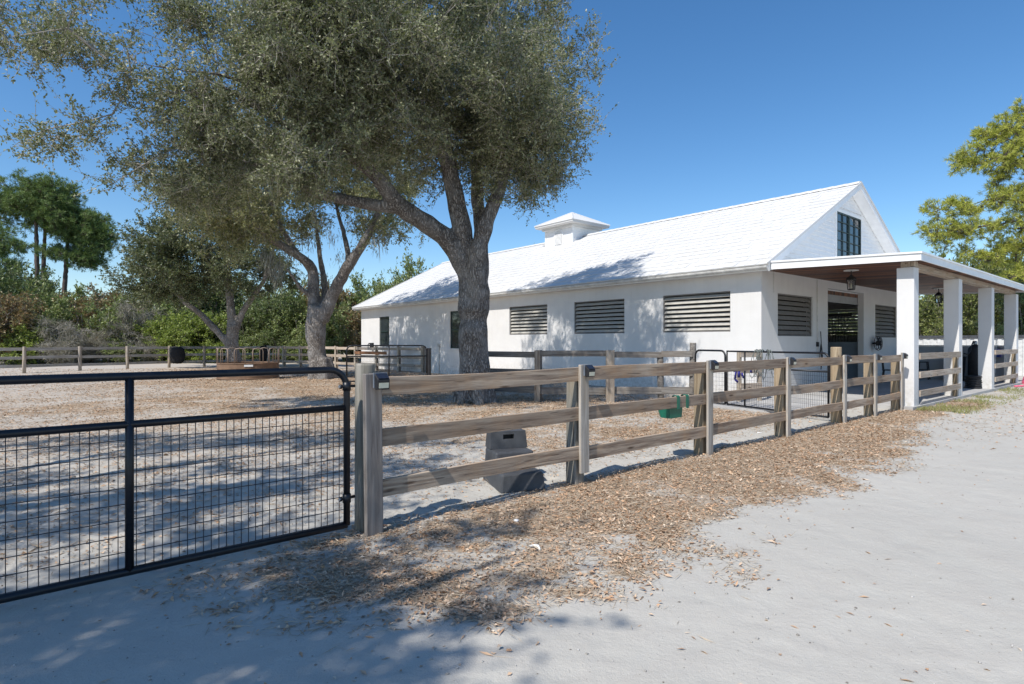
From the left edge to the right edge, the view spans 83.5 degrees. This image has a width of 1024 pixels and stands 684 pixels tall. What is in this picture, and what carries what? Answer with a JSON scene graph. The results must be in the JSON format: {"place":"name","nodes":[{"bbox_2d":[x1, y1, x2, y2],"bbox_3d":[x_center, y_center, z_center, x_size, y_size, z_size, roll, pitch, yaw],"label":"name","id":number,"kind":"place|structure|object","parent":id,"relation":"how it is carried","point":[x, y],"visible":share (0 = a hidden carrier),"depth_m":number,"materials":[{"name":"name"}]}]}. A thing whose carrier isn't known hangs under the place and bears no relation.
{"place":"outdoors","nodes":[
{"label":"outdoors","id":0,"kind":"place"},
{"bbox_2d":[0,351,1023,683],"bbox_3d":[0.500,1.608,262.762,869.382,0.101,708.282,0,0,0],"label":"ground","id":1,"kind":"structure","parent":0,"point":[944,621],"depth_m":4.03,"materials":[{"name":"beige sand"}]},
{"bbox_2d":[0,278,17,296],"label":"shrub","id":2,"kind":"object","parent":1,"relation":"on","point":[4,290],"visible":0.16,"depth_m":46.32,"materials":[{"name":"green plant"}]},
{"bbox_2d":[0,219,37,291],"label":"pine tree","id":3,"kind":"object","parent":1,"relation":"on","point":[8,240],"visible":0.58,"depth_m":50.08,"materials":[{"name":"green plant"}]},
{"bbox_2d":[0,290,45,356],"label":"shrub","id":4,"kind":"object","parent":1,"relation":"on","point":[23,312],"visible":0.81,"depth_m":40.40,"materials":[{"name":"green plant"}]},
{"bbox_2d":[1,274,55,361],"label":"shrub","id":5,"kind":"object","parent":1,"relation":"on","point":[34,288],"visible":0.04,"depth_m":46.28,"materials":[{"name":"green plant"}]},
{"bbox_2d":[0,294,60,363],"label":"shrub","id":6,"kind":"object","parent":1,"relation":"on","point":[10,323],"visible":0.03,"depth_m":41.95,"materials":[{"name":"green plant"}]},
{"bbox_2d":[0,255,61,305],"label":"shrub","id":7,"kind":"object","parent":1,"relation":"on","point":[19,272],"visible":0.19,"depth_m":47.95,"materials":[{"name":"green plant"}]},
{"bbox_2d":[0,319,67,364],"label":"shrub","id":8,"kind":"object","parent":1,"relation":"on","point":[24,335],"visible":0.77,"depth_m":40.06,"materials":[{"name":"green plant"}]},
{"bbox_2d":[13,272,75,304],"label":"shrub","id":9,"kind":"object","parent":1,"relation":"on","point":[53,290],"visible":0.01,"depth_m":57.93,"materials":[{"name":"green plant"}]},
{"bbox_2d":[0,168,98,278],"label":"pine tree","id":10,"kind":"object","parent":1,"relation":"on","point":[50,198],"visible":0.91,"depth_m":56.79,"materials":[{"name":"green plant"}]},
{"bbox_2d":[26,293,88,363],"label":"shrub","id":11,"kind":"object","parent":1,"relation":"on","point":[62,306],"visible":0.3,"depth_m":42.91,"materials":[{"name":"green plant"}]},
{"bbox_2d":[22,187,93,277],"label":"pine tree","id":12,"kind":"object","parent":1,"relation":"on","point":[45,235],"visible":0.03,"depth_m":60.90,"materials":[{"name":"green plant"}]},
{"bbox_2d":[26,313,105,363],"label":"vine mound","id":13,"kind":"object","parent":1,"relation":"on","point":[75,339],"visible":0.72,"depth_m":40.61,"materials":[{"name":"green plant"}]},
{"bbox_2d":[45,280,104,318],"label":"shrub","id":14,"kind":"object","parent":1,"relation":"on","point":[78,290],"visible":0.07,"depth_m":46.65,"materials":[{"name":"green plant"}]},
{"bbox_2d":[33,206,120,292],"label":"pine tree","id":15,"kind":"object","parent":1,"relation":"on","point":[96,238],"visible":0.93,"depth_m":58.12,"materials":[{"name":"green plant"}]},
{"bbox_2d":[50,291,127,342],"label":"shrub","id":16,"kind":"object","parent":1,"relation":"on","point":[80,307],"visible":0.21,"depth_m":45.14,"materials":[{"name":"green plant"}]},
{"bbox_2d":[66,331,116,362],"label":"vine mound","id":17,"kind":"object","parent":1,"relation":"on","point":[100,342],"visible":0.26,"depth_m":42.36,"materials":[{"name":"green plant"}]},
{"bbox_2d":[74,288,111,307],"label":"shrub","id":18,"kind":"object","parent":1,"relation":"on","point":[93,295],"visible":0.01,"depth_m":58.86,"materials":[{"name":"green plant"}]},
{"bbox_2d":[82,290,143,362],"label":"shrub","id":19,"kind":"object","parent":1,"relation":"on","point":[98,319],"visible":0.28,"depth_m":43.17,"materials":[{"name":"green plant"}]},
{"bbox_2d":[84,282,151,360],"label":"shrub","id":20,"kind":"object","parent":1,"relation":"on","point":[108,299],"visible":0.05,"depth_m":49.59,"materials":[{"name":"green plant"}]},
{"bbox_2d":[95,337,150,362],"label":"shrub","id":21,"kind":"object","parent":1,"relation":"on","point":[110,352],"visible":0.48,"depth_m":42.17,"materials":[{"name":"green plant"}]},
{"bbox_2d":[0,346,260,372],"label":"board fence","id":22,"kind":"object","parent":1,"relation":"on","point":[79,364],"visible":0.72,"depth_m":32.96,"materials":[{"name":"brown wood"}]},
{"bbox_2d":[170,347,185,363],"bbox_3d":[-20.877,0.830,35.798,0.905,1.059,0.476,0,0,-14],"label":"hay net","id":23,"kind":"object","parent":22,"relation":"hanging from","point":[177,355],"visible":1,"depth_m":35.63,"materials":[{"name":"black fabric"}]},
{"bbox_2d":[94,295,166,362],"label":"vine mound","id":24,"kind":"object","parent":1,"relation":"on","point":[129,314],"visible":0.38,"depth_m":43.33,"materials":[{"name":"green plant"}]},
{"bbox_2d":[110,334,164,361],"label":"vine mound","id":25,"kind":"object","parent":1,"relation":"on","point":[147,351],"visible":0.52,"depth_m":42.74,"materials":[{"name":"green plant"}]},
{"bbox_2d":[126,283,167,321],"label":"shrub","id":26,"kind":"object","parent":1,"relation":"on","point":[150,305],"visible":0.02,"depth_m":49.57,"materials":[{"name":"green plant"}]},
{"bbox_2d":[127,310,196,361],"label":"shrub","id":27,"kind":"object","parent":1,"relation":"on","point":[139,328],"visible":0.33,"depth_m":43.52,"materials":[{"name":"green plant"}]},
{"bbox_2d":[136,293,214,340],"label":"shrub","id":28,"kind":"object","parent":1,"relation":"on","point":[173,309],"visible":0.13,"depth_m":47.15,"materials":[{"name":"green plant"}]},
{"bbox_2d":[0,367,354,603],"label":"gate","id":29,"kind":"structure","parent":1,"relation":"on","point":[129,424],"depth_m":3.87,"materials":[{"name":"black metal"}]},
{"bbox_2d":[142,317,214,360],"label":"shrub","id":30,"kind":"object","parent":1,"relation":"on","point":[181,334],"visible":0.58,"depth_m":42.80,"materials":[{"name":"green plant"}]},
{"bbox_2d":[155,307,226,359],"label":"shrub","id":31,"kind":"object","parent":1,"relation":"on","point":[196,321],"visible":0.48,"depth_m":43.99,"materials":[{"name":"green plant"}]},
{"bbox_2d":[154,277,239,359],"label":"shrub","id":32,"kind":"object","parent":1,"relation":"on","point":[208,307],"visible":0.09,"depth_m":51.13,"materials":[{"name":"green plant"}]},
{"bbox_2d":[95,175,307,361],"bbox_3d":[-18.411,-4.410,34.584,11.394,12.411,9.210,0,0,-16],"label":"oak tree","id":33,"kind":"object","parent":1,"relation":"on","point":[162,263],"visible":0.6,"depth_m":33.36,"materials":[{"name":"green plant"}]},
{"bbox_2d":[189,341,241,362],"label":"shrub","id":34,"kind":"object","parent":1,"relation":"on","point":[210,343],"visible":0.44,"depth_m":43.08,"materials":[{"name":"green plant"}]},
{"bbox_2d":[202,306,250,359],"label":"shrub","id":35,"kind":"object","parent":1,"relation":"on","point":[215,335],"visible":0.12,"depth_m":45.24,"materials":[{"name":"green plant"}]},
{"bbox_2d":[190,270,264,316],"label":"shrub","id":36,"kind":"object","parent":1,"relation":"on","point":[241,298],"visible":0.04,"depth_m":51.53,"materials":[{"name":"green plant"}]},
{"bbox_2d":[216,347,279,379],"bbox_3d":[-11.488,0.906,24.997,2.524,1.331,2.530,0,0,-17],"label":"hay ring","id":37,"kind":"object","parent":1,"relation":"on","point":[252,364],"visible":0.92,"depth_m":24.12,"materials":[{"name":"brown paint"}]},
{"bbox_2d":[226,296,289,358],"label":"shrub","id":38,"kind":"object","parent":1,"relation":"on","point":[248,321],"visible":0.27,"depth_m":45.93,"materials":[{"name":"green plant"}]},
{"bbox_2d":[238,324,278,359],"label":"shrub","id":39,"kind":"object","parent":1,"relation":"on","point":[254,342],"visible":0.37,"depth_m":44.76,"materials":[{"name":"green plant"}]},
{"bbox_2d":[237,281,281,359],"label":"shrub","id":40,"kind":"object","parent":1,"relation":"on","point":[264,300],"visible":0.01,"depth_m":51.85,"materials":[{"name":"green plant"}]},
{"bbox_2d":[115,71,431,379],"bbox_3d":[-9.765,-5.524,24.789,12.555,14.707,10.325,0,0,-29],"label":"oak tree","id":41,"kind":"object","parent":1,"relation":"on","point":[320,309],"visible":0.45,"depth_m":24.60,"materials":[{"name":"green plant"}]},
{"bbox_2d":[240,284,306,359],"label":"shrub","id":42,"kind":"object","parent":1,"relation":"on","point":[269,310],"visible":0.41,"depth_m":45.17,"materials":[{"name":"green plant"}]},
{"bbox_2d":[254,327,304,360],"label":"shrub","id":43,"kind":"object","parent":1,"relation":"on","point":[278,339],"visible":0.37,"depth_m":44.31,"materials":[{"name":"green plant"}]},
{"bbox_2d":[251,276,308,359],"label":"shrub","id":44,"kind":"object","parent":1,"relation":"on","point":[295,293],"visible":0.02,"depth_m":50.99,"materials":[{"name":"green plant"}]},
{"bbox_2d":[280,331,307,360],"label":"shrub","id":45,"kind":"object","parent":1,"relation":"on","point":[302,342],"visible":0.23,"depth_m":43.18,"materials":[{"name":"green plant"}]},
{"bbox_2d":[262,295,341,362],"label":"shrub","id":46,"kind":"object","parent":1,"relation":"on","point":[296,318],"visible":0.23,"depth_m":45.07,"materials":[{"name":"green plant"}]},
{"bbox_2d":[0,0,620,404],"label":"oak tree","id":47,"kind":"object","parent":1,"relation":"on","point":[362,86],"visible":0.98,"depth_m":12.12,"materials":[{"name":"green plant"}]},
{"bbox_2d":[297,295,360,361],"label":"shrub","id":48,"kind":"object","parent":1,"relation":"on","point":[336,322],"visible":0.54,"depth_m":42.22,"materials":[{"name":"green plant"}]},
{"bbox_2d":[299,273,360,360],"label":"shrub","id":49,"kind":"object","parent":1,"relation":"on","point":[343,294],"visible":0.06,"depth_m":47.62,"materials":[{"name":"green plant"}]},
{"bbox_2d":[328,307,360,361],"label":"shrub","id":50,"kind":"object","parent":1,"relation":"on","point":[353,329],"visible":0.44,"depth_m":42.62,"materials":[{"name":"green plant"}]},
{"bbox_2d":[267,345,424,371],"bbox_3d":[-10.596,1.066,34.621,14.694,1.672,0.230,0,0,36],"label":"board fence","id":51,"kind":"object","parent":1,"relation":"on","point":[284,354],"visible":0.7,"depth_m":33.44,"materials":[{"name":"wood"}]},
{"bbox_2d":[260,346,267,360],"bbox_3d":[-16.128,0.777,37.202,0.524,1.083,0.291,0,0,-14],"label":"hay net","id":52,"kind":"object","parent":51,"relation":"hanging from","point":[265,350],"visible":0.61,"depth_m":37.10,"materials":[{"name":"black"}]},
{"bbox_2d":[336,267,386,360],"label":"shrub","id":53,"kind":"object","parent":1,"relation":"on","point":[362,293],"visible":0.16,"depth_m":49.41,"materials":[{"name":"green plant"}]},
{"bbox_2d":[344,273,390,354],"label":"leafy tree","id":54,"kind":"object","parent":1,"relation":"on","point":[375,285],"visible":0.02,"depth_m":56.41,"materials":[{"name":"green plant"}]},
{"bbox_2d":[346,345,430,381],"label":"gate","id":55,"kind":"structure","parent":1,"relation":"on","point":[428,361],"depth_m":22.32,"materials":[{"name":"black metal"}]},
{"bbox_2d":[370,249,426,293],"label":"shrub","id":56,"kind":"object","parent":1,"relation":"on","point":[409,268],"visible":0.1,"depth_m":60.10,"materials":[{"name":"green plant"}]},
{"bbox_2d":[0,418,1023,683],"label":"grit","id":57,"kind":"object","parent":1,"relation":"on","point":[574,624],"visible":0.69,"depth_m":3.19,"materials":[{"name":"gravel"}]},
{"bbox_2d":[0,366,1023,657],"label":"fallen leaves","id":58,"kind":"object","parent":1,"relation":"on","point":[562,496],"visible":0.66,"depth_m":5.96,"materials":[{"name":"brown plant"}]},
{"bbox_2d":[98,294,928,338],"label":"distant woods","id":59,"kind":"object","parent":1,"relation":"on","point":[828,325],"depth_m":77.55,"materials":[{"name":"green plant"}]},
{"bbox_2d":[483,429,544,493],"bbox_3d":[0.012,1.327,6.494,0.519,0.585,0.702,0,0,-19],"label":"mounting block","id":60,"kind":"object","parent":1,"relation":"on","point":[504,444],"depth_m":6.40,"materials":[{"name":"grey plastic"}]},
{"bbox_2d":[17,397,1021,683],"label":"leaf scraps","id":61,"kind":"object","parent":1,"relation":"on","point":[639,625],"visible":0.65,"depth_m":3.23,"materials":[{"name":"brown plant"}]},
{"bbox_2d":[488,343,695,402],"bbox_3d":[1.754,0.960,15.530,6.246,1.883,0.939,0,0,13],"label":"board fence","id":62,"kind":"object","parent":1,"relation":"on","point":[611,390],"visible":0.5,"depth_m":15.28,"materials":[{"name":"wood"}]},
{"bbox_2d":[355,347,903,536],"bbox_3d":[3.926,1.000,9.228,13.644,1.802,0.304,0,0,-40],"label":"board fence","id":63,"kind":"object","parent":1,"relation":"on","point":[373,438],"visible":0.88,"depth_m":6.45,"materials":[{"name":"wood"}]},
{"bbox_2d":[373,372,389,389],"bbox_3d":[-1.079,0.325,4.751,0.120,0.139,0.081,0,0,-40],"label":"solar light","id":64,"kind":"object","parent":63,"relation":"attached to","point":[381,380],"visible":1,"depth_m":4.73,"materials":[{"name":"black plastic"}]},
{"bbox_2d":[583,364,594,376],"bbox_3d":[0.874,0.325,6.450,0.120,0.139,0.081,0,0,-40],"label":"solar light","id":65,"kind":"object","parent":63,"relation":"attached to","point":[589,370],"visible":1,"depth_m":6.42,"materials":[{"name":"black plastic"}]},
{"bbox_2d":[658,394,688,418],"bbox_3d":[2.182,0.876,7.881,0.338,0.317,0.374,0,0,-40],"label":"fence feeder","id":66,"kind":"object","parent":63,"relation":"hanging from","point":[672,413],"visible":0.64,"depth_m":7.79,"materials":[{"name":"green plastic"}]},
{"bbox_2d":[710,360,718,369],"bbox_3d":[2.871,0.325,8.121,0.120,0.139,0.081,0,0,-40],"label":"solar light","id":67,"kind":"object","parent":63,"relation":"attached to","point":[714,364],"visible":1,"depth_m":8.10,"materials":[{"name":"black plastic"}]},
{"bbox_2d":[726,350,829,417],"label":"gate","id":68,"kind":"structure","parent":63,"relation":"attached to","point":[810,375],"depth_m":12.70,"materials":[{"name":"black metal"}]},
{"bbox_2d":[749,349,773,377],"bbox_3d":[5.721,0.521,13.050,0.123,0.722,0.708,0,0,-25],"label":"rope bundle","id":69,"kind":"object","parent":68,"relation":"hanging from","point":[758,353],"visible":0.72,"depth_m":13.10,"materials":[{"name":"white fabric"}]},
{"bbox_2d":[789,357,796,364],"bbox_3d":[4.750,0.325,9.694,0.120,0.139,0.081,0,0,-40],"label":"solar light","id":70,"kind":"object","parent":63,"relation":"attached to","point":[792,360],"visible":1,"depth_m":9.67,"materials":[{"name":"black plastic"}]},
{"bbox_2d":[846,355,851,361],"bbox_3d":[6.614,0.325,11.254,0.120,0.139,0.081,0,0,-40],"label":"solar light","id":71,"kind":"object","parent":63,"relation":"attached to","point":[848,358],"visible":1,"depth_m":11.22,"materials":[{"name":"black plastic"}]},
{"bbox_2d":[876,354,881,359],"bbox_3d":[7.902,0.325,12.332,0.120,0.139,0.081,0,0,-40],"label":"solar light","id":72,"kind":"object","parent":63,"relation":"attached to","point":[878,356],"visible":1,"depth_m":12.31,"materials":[{"name":"black plastic"}]},
{"bbox_2d":[352,181,1023,405],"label":"horse barn","id":73,"kind":"structure","parent":1,"relation":"on","point":[769,274],"depth_m":20.58,"materials":[{"name":"white paint"}]},
{"bbox_2d":[380,317,388,346],"bbox_3d":[-7.511,-0.615,34.024,0.070,1.764,1.214,0,0,-40],"label":"window","id":74,"kind":"structure","parent":73,"relation":"in","point":[384,321],"depth_m":34.12,"materials":[{"name":"black glass"}]},
{"bbox_2d":[449,311,459,349],"bbox_3d":[-2.694,-0.573,28.198,0.160,1.907,1.300,0,0,-40],"label":"window","id":75,"kind":"structure","parent":73,"relation":"in","point":[455,318],"depth_m":28.40,"materials":[{"name":"black glass"}]},
{"bbox_2d":[819,331,822,368],"bbox_3d":[10.134,0.275,18.801,0.097,1.252,0.078,0,0,0],"label":"lead rope","id":76,"kind":"object","parent":73,"relation":"hanging from","point":[821,348],"visible":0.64,"depth_m":18.79,"materials":[{"name":"black fabric"}]},
{"bbox_2d":[835,209,861,256],"bbox_3d":[12.045,-3.715,20.515,2.420,1.830,0.063,0,0,-40],"label":"gable window","id":77,"kind":"structure","parent":73,"relation":"in","point":[848,226],"depth_m":20.47,"materials":[{"name":"glass"}]},
{"bbox_2d":[843,270,858,289],"bbox_3d":[9.480,-1.736,16.023,0.380,0.568,0.380,0,0,-40],"label":"hanging lantern","id":78,"kind":"object","parent":73,"relation":"hanging from","point":[851,279],"visible":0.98,"depth_m":15.98,"materials":[{"name":"black metal"}]},
{"bbox_2d":[872,336,882,350],"bbox_3d":[13.949,0.050,21.904,0.561,0.561,0.296,0,0,-40],"label":"wall fan","id":79,"kind":"object","parent":73,"relation":"attached to","point":[879,342],"depth_m":21.82,"materials":[{"name":"black plastic"}]},
{"bbox_2d":[932,288,943,302],"bbox_3d":[15.962,-1.736,21.447,0.380,0.568,0.380,0,0,-40],"label":"hanging lantern","id":80,"kind":"object","parent":73,"relation":"hanging from","point":[938,297],"visible":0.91,"depth_m":21.40,"materials":[{"name":"black metal"}]},
{"bbox_2d":[713,397,826,412],"bbox_3d":[6.080,1.702,14.935,2.998,0.295,3.900,0,0,-40],"label":"concrete apron","id":81,"kind":"object","parent":1,"relation":"on","point":[770,402],"visible":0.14,"depth_m":14.27,"materials":[{"name":"grey concrete"}]},
{"bbox_2d":[694,349,725,404],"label":"gate","id":82,"kind":"structure","parent":81,"relation":"on","point":[724,373],"depth_m":14.20,"materials":[{"name":"black metal"}]},
{"bbox_2d":[737,352,761,401],"bbox_3d":[6.270,1.020,15.108,0.775,1.560,0.126,0,0,-21],"label":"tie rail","id":83,"kind":"object","parent":81,"relation":"on","point":[740,384],"visible":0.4,"depth_m":15.01,"materials":[{"name":"brown wood"}]},
{"bbox_2d":[733,370,751,382],"bbox_3d":[5.849,0.824,14.526,0.480,0.429,0.022,0,0,0],"label":"halter","id":84,"kind":"object","parent":83,"relation":"hanging from","point":[738,374],"visible":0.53,"depth_m":14.52,"materials":[{"name":"blue fabric"}]},
{"bbox_2d":[766,378,1021,410],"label":"porch slab","id":85,"kind":"structure","parent":1,"relation":"on","point":[856,392],"depth_m":16.98,"materials":[{"name":"concrete"}]},
{"bbox_2d":[881,363,890,382],"bbox_3d":[14.034,1.046,21.334,0.502,0.964,0.502,0,0,39],"label":"chair","id":86,"kind":"object","parent":85,"relation":"on","point":[883,370],"visible":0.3,"depth_m":21.30,"materials":[{"name":"black plastic"}]},
{"bbox_2d":[919,351,960,396],"bbox_3d":[11.197,1.034,15.025,3.687,1.532,0.143,0,0,-40],"label":"board fence","id":87,"kind":"object","parent":85,"relation":"on","point":[954,371],"visible":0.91,"depth_m":15.02,"materials":[{"name":"wood"}]},
{"bbox_2d":[963,341,977,374],"bbox_3d":[17.564,0.739,21.850,1.186,1.571,0.455,0,0,-40],"label":"tank","id":88,"kind":"object","parent":85,"relation":"on","point":[972,353],"visible":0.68,"depth_m":21.94,"materials":[{"name":"black plastic"}]},
{"bbox_2d":[964,375,981,388],"bbox_3d":[15.440,1.313,19.051,1.253,0.422,0.464,0,0,-36],"label":"hose coil","id":89,"kind":"object","parent":85,"relation":"on","point":[973,381],"visible":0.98,"depth_m":18.68,"materials":[{"name":"black plastic"}]},
{"bbox_2d":[994,349,1017,382],"bbox_3d":[17.341,1.034,20.167,3.667,1.532,0.143,0,0,-40],"label":"board fence","id":90,"kind":"object","parent":85,"relation":"on","point":[1013,376],"visible":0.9,"depth_m":20.26,"materials":[{"name":"wood"}]},
{"bbox_2d":[919,294,939,338],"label":"leafy tree","id":91,"kind":"object","parent":1,"relation":"on","point":[920,302],"visible":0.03,"depth_m":55.81,"materials":[{"name":"green plant"}]},
{"bbox_2d":[919,301,943,338],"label":"leafy tree","id":92,"kind":"object","parent":1,"relation":"on","point":[925,323],"visible":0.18,"depth_m":48.48,"materials":[{"name":"green plant"}]},
{"bbox_2d":[919,294,968,335],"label":"leafy tree","id":93,"kind":"object","parent":1,"relation":"on","point":[930,299],"visible":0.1,"depth_m":48.05,"materials":[{"name":"green plant"}]},
{"bbox_2d":[927,263,981,335],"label":"leafy tree","id":94,"kind":"object","parent":1,"relation":"on","point":[964,329],"visible":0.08,"depth_m":44.27,"materials":[{"name":"green plant"}]},
{"bbox_2d":[934,247,984,333],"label":"leafy tree","id":95,"kind":"object","parent":1,"relation":"on","point":[959,261],"depth_m":55.83,"materials":[{"name":"green plant"}]},
{"bbox_2d":[909,95,1023,283],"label":"leafy tree","id":96,"kind":"object","parent":1,"relation":"on","point":[1007,159],"visible":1,"depth_m":29.71,"materials":[{"name":"green plant"}]},
{"bbox_2d":[915,387,1023,414],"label":"grass","id":97,"kind":"structure","parent":1,"relation":"on","point":[944,408],"depth_m":14.36,"materials":[{"name":"green plant"}]},
{"bbox_2d":[942,257,996,334],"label":"leafy tree","id":98,"kind":"object","parent":1,"relation":"on","point":[967,308],"visible":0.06,"depth_m":40.56,"materials":[{"name":"green plant"}]},
{"bbox_2d":[919,335,1023,375],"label":"panel fence","id":99,"kind":"object","parent":1,"relation":"on","point":[966,340],"visible":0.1,"depth_m":28.06,"materials":[{"name":"white paint"}]},
{"bbox_2d":[965,252,1023,333],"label":"leafy tree","id":100,"kind":"object","parent":1,"relation":"on","point":[971,296],"visible":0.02,"depth_m":39.15,"materials":[{"name":"green plant"}]},
{"bbox_2d":[970,252,1023,334],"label":"leafy tree","id":101,"kind":"object","parent":1,"relation":"on","point":[999,317],"visible":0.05,"depth_m":37.31,"materials":[{"name":"green plant"}]},
{"bbox_2d":[974,264,1023,334],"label":"leafy tree","id":102,"kind":"object","parent":1,"relation":"on","point":[1020,312],"visible":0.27,"depth_m":33.04,"materials":[{"name":"green plant"}]},
{"bbox_2d":[1014,377,1023,386],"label":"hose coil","id":103,"kind":"object","parent":1,"relation":"on","point":[1022,381],"visible":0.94,"depth_m":20.48,"materials":[{"name":"red rubber"}]},
{"bbox_2d":[0,0,1023,334],"label":"sky","id":104,"kind":"structure","parent":0,"point":[722,103],"materials":[{"name":"blue"}]},
{"bbox_2d":[919,361,930,379],"bbox_3d":[16.854,1.165,23.498,0.436,0.722,0.436,0,0,44],"label":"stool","id":105,"kind":"object","parent":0,"point":[927,365],"visible":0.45,"depth_m":23.39,"materials":[{"name":"black plastic"}]},
{"bbox_2d":[962,356,966,380],"bbox_3d":[17.573,1.024,22.639,0.600,1.000,0.600,0,0,-40],"label":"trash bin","id":106,"kind":"object","parent":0,"point":[963,364],"visible":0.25,"depth_m":22.40,"materials":[{"name":"grey plastic"}]}
]}

